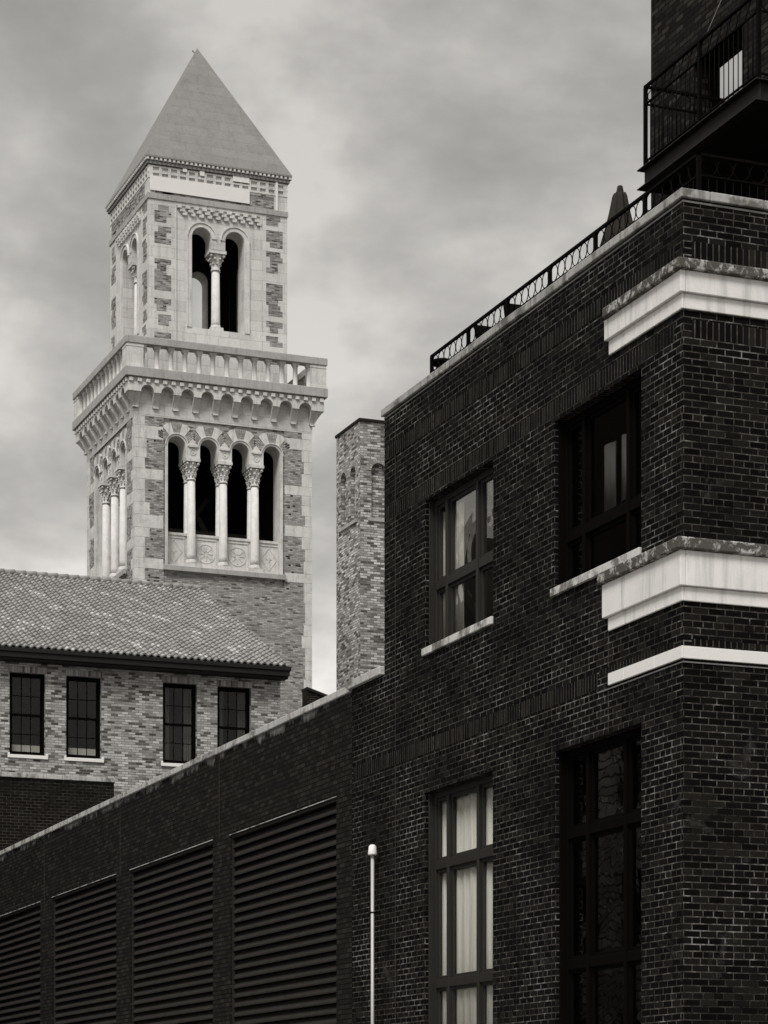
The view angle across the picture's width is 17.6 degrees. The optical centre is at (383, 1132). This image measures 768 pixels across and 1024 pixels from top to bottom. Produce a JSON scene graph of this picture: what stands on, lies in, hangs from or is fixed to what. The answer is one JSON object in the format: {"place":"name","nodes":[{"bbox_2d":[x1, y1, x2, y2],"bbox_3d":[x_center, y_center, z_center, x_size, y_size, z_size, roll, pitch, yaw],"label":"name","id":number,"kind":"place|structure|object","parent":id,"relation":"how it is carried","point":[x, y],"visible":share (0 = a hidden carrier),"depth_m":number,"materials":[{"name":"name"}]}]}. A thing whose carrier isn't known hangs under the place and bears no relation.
{"place":"outdoors","nodes":[
{"label":"outdoors","id":0,"kind":"place"},
{"bbox_2d":[72,49,327,717],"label":"bell tower","id":1,"kind":"structure","parent":0,"point":[194,444],"depth_m":102.26,"materials":[{"name":"brick"}]},
{"bbox_2d":[301,687,326,706],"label":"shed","id":2,"kind":"structure","parent":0,"point":[310,695],"depth_m":87.16,"materials":[{"name":"brick"}]},
{"bbox_2d":[0,0,741,694],"label":"sky","id":3,"kind":"structure","parent":0,"point":[440,156],"materials":[{"name":"grey"}]},
{"bbox_2d":[434,358,447,366],"bbox_3d":[0.820,-10.456,35.127,0.330,0.912,0.330,0,0,-21],"label":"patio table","id":4,"kind":"object","parent":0,"point":[436,361],"visible":0.12,"depth_m":34.99,"materials":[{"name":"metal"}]},
{"label":"ground","id":5,"kind":"structure","parent":0,"visible":0},
{"bbox_2d":[0,772,114,850],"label":"brick wing","id":6,"kind":"structure","parent":5,"relation":"on","point":[31,804],"depth_m":62.17,"materials":[{"name":"black brick"}]},
{"bbox_2d":[0,568,290,796],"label":"tile roof house","id":7,"kind":"structure","parent":5,"relation":"on","point":[98,664],"depth_m":73.59,"materials":[{"name":"brick"}]},
{"bbox_2d":[12,744,39,752],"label":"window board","id":8,"kind":"object","parent":7,"relation":"attached to","point":[25,748],"depth_m":72.01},
{"bbox_2d":[8,665,47,759],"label":"window","id":9,"kind":"structure","parent":7,"relation":"in","point":[39,670],"depth_m":71.78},
{"bbox_2d":[68,748,94,755],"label":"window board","id":10,"kind":"object","parent":7,"relation":"attached to","point":[81,751],"depth_m":72.61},
{"bbox_2d":[64,669,103,762],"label":"window","id":11,"kind":"structure","parent":7,"relation":"in","point":[68,757],"depth_m":72.40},
{"bbox_2d":[165,687,168,759],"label":"curtain","id":12,"kind":"object","parent":7,"relation":"hanging from","point":[167,726],"visible":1,"depth_m":73.61,"materials":[{"name":"grey fabric"}]},
{"bbox_2d":[161,676,197,766],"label":"window","id":13,"kind":"structure","parent":7,"relation":"in","point":[170,763],"depth_m":73.48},
{"bbox_2d":[183,689,190,760],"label":"curtain","id":14,"kind":"object","parent":7,"relation":"hanging from","point":[186,720],"visible":0.67,"depth_m":73.83,"materials":[{"name":"grey fabric"}]},
{"bbox_2d":[219,691,222,746],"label":"curtain","id":15,"kind":"object","parent":7,"relation":"hanging from","point":[220,717],"visible":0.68,"depth_m":74.22,"materials":[{"name":"grey fabric"}]},
{"bbox_2d":[216,680,251,747],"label":"window","id":16,"kind":"structure","parent":7,"relation":"in","point":[226,683],"depth_m":74.08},
{"bbox_2d":[237,692,244,737],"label":"curtain","id":17,"kind":"object","parent":7,"relation":"hanging from","point":[240,714],"visible":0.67,"depth_m":74.44,"materials":[{"name":"grey fabric"}]},
{"bbox_2d":[0,666,383,1023],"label":"garage building","id":18,"kind":"structure","parent":5,"relation":"on","point":[214,886],"depth_m":43.42,"materials":[{"name":"black brick"}]},
{"bbox_2d":[335,418,383,690],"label":"brick turret","id":19,"kind":"object","parent":5,"relation":"on","point":[359,546],"visible":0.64,"depth_m":76.27,"materials":[{"name":"brick"}]},
{"bbox_2d":[352,187,767,1023],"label":"corner building","id":20,"kind":"structure","parent":5,"relation":"on","point":[584,691],"depth_m":29.81,"materials":[{"name":"brick"}]},
{"bbox_2d":[368,844,380,1023],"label":"vent pipe","id":21,"kind":"object","parent":20,"relation":"attached to","point":[372,850],"visible":1,"depth_m":35.33,"materials":[{"name":"metal"}]},
{"bbox_2d":[442,501,463,638],"bbox_3d":[0.933,-7.551,33.535,0.044,1.790,0.728,0,0,-21],"label":"curtain","id":22,"kind":"object","parent":20,"relation":"hanging from","point":[459,563],"visible":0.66,"depth_m":33.42,"materials":[{"name":"white fabric"}]},
{"bbox_2d":[421,466,492,655],"bbox_3d":[1.066,-7.551,32.842,0.281,2.110,2.336,0,0,-21],"label":"window","id":23,"kind":"structure","parent":20,"relation":"in","point":[439,584],"depth_m":33.41,"materials":[{"name":"black metal"}]},
{"bbox_2d":[428,774,492,1023],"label":"window","id":24,"kind":"structure","parent":20,"relation":"in","point":[478,856],"depth_m":33.37,"materials":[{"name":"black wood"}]},
{"bbox_2d":[442,786,492,1023],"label":"curtain","id":25,"kind":"object","parent":20,"relation":"hanging from","point":[466,904],"visible":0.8,"depth_m":33.08,"materials":[{"name":"white fabric"}]},
{"bbox_2d":[474,325,490,338],"bbox_3d":[1.560,-10.452,33.301,0.528,0.903,0.609,0,0,-21],"label":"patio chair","id":26,"kind":"object","parent":20,"relation":"on","point":[478,328],"visible":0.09,"depth_m":33.46,"materials":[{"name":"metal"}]},
{"bbox_2d":[503,303,520,316],"bbox_3d":[1.909,-10.452,32.414,0.528,0.903,0.609,0,0,-21],"label":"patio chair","id":27,"kind":"object","parent":20,"relation":"on","point":[512,307],"visible":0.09,"depth_m":32.59,"materials":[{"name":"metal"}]},
{"bbox_2d":[550,376,640,596],"bbox_3d":[2.564,-7.538,29.034,0.281,2.117,2.338,0,0,-21],"label":"window","id":28,"kind":"structure","parent":20,"relation":"in","point":[570,536],"depth_m":29.51,"materials":[{"name":"black wood"}]},
{"bbox_2d":[430,152,767,372],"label":"terrace railing","id":29,"kind":"object","parent":20,"relation":"on","point":[696,157],"visible":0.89,"depth_m":29.51,"materials":[{"name":"metal"}]},
{"bbox_2d":[559,727,640,1023],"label":"window","id":30,"kind":"structure","parent":20,"relation":"in","point":[571,833],"depth_m":29.43,"materials":[{"name":"black wood"}]},
{"bbox_2d":[604,440,615,511],"bbox_3d":[2.659,-7.695,29.157,0.036,0.798,0.287,0,0,-26],"label":"curtain","id":31,"kind":"object","parent":20,"relation":"hanging from","point":[609,475],"visible":0.96,"depth_m":29.15,"materials":[{"name":"grey fabric"}]},
{"bbox_2d":[600,185,632,245],"bbox_3d":[3.043,-11.082,31.912,0.523,2.164,0.533,0,0,-21],"label":"patio umbrella","id":32,"kind":"object","parent":20,"relation":"on","point":[619,202],"visible":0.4,"depth_m":31.81,"materials":[{"name":"fabric"}]},
{"bbox_2d":[622,434,625,500],"bbox_3d":[2.800,-7.716,28.797,0.036,0.765,0.153,0,0,-29],"label":"curtain","id":33,"kind":"object","parent":20,"relation":"hanging from","point":[623,466],"visible":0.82,"depth_m":28.80,"materials":[{"name":"grey fabric"}]},
{"bbox_2d":[651,0,767,206],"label":"penthouse","id":34,"kind":"object","parent":20,"relation":"on","point":[679,27],"visible":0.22,"depth_m":33.29,"materials":[{"name":"brick"}]},
{"bbox_2d":[637,0,767,194],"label":"balcony","id":35,"kind":"structure","parent":34,"relation":"attached to","point":[735,125],"depth_m":30.76,"materials":[{"name":"metal"}]}
]}

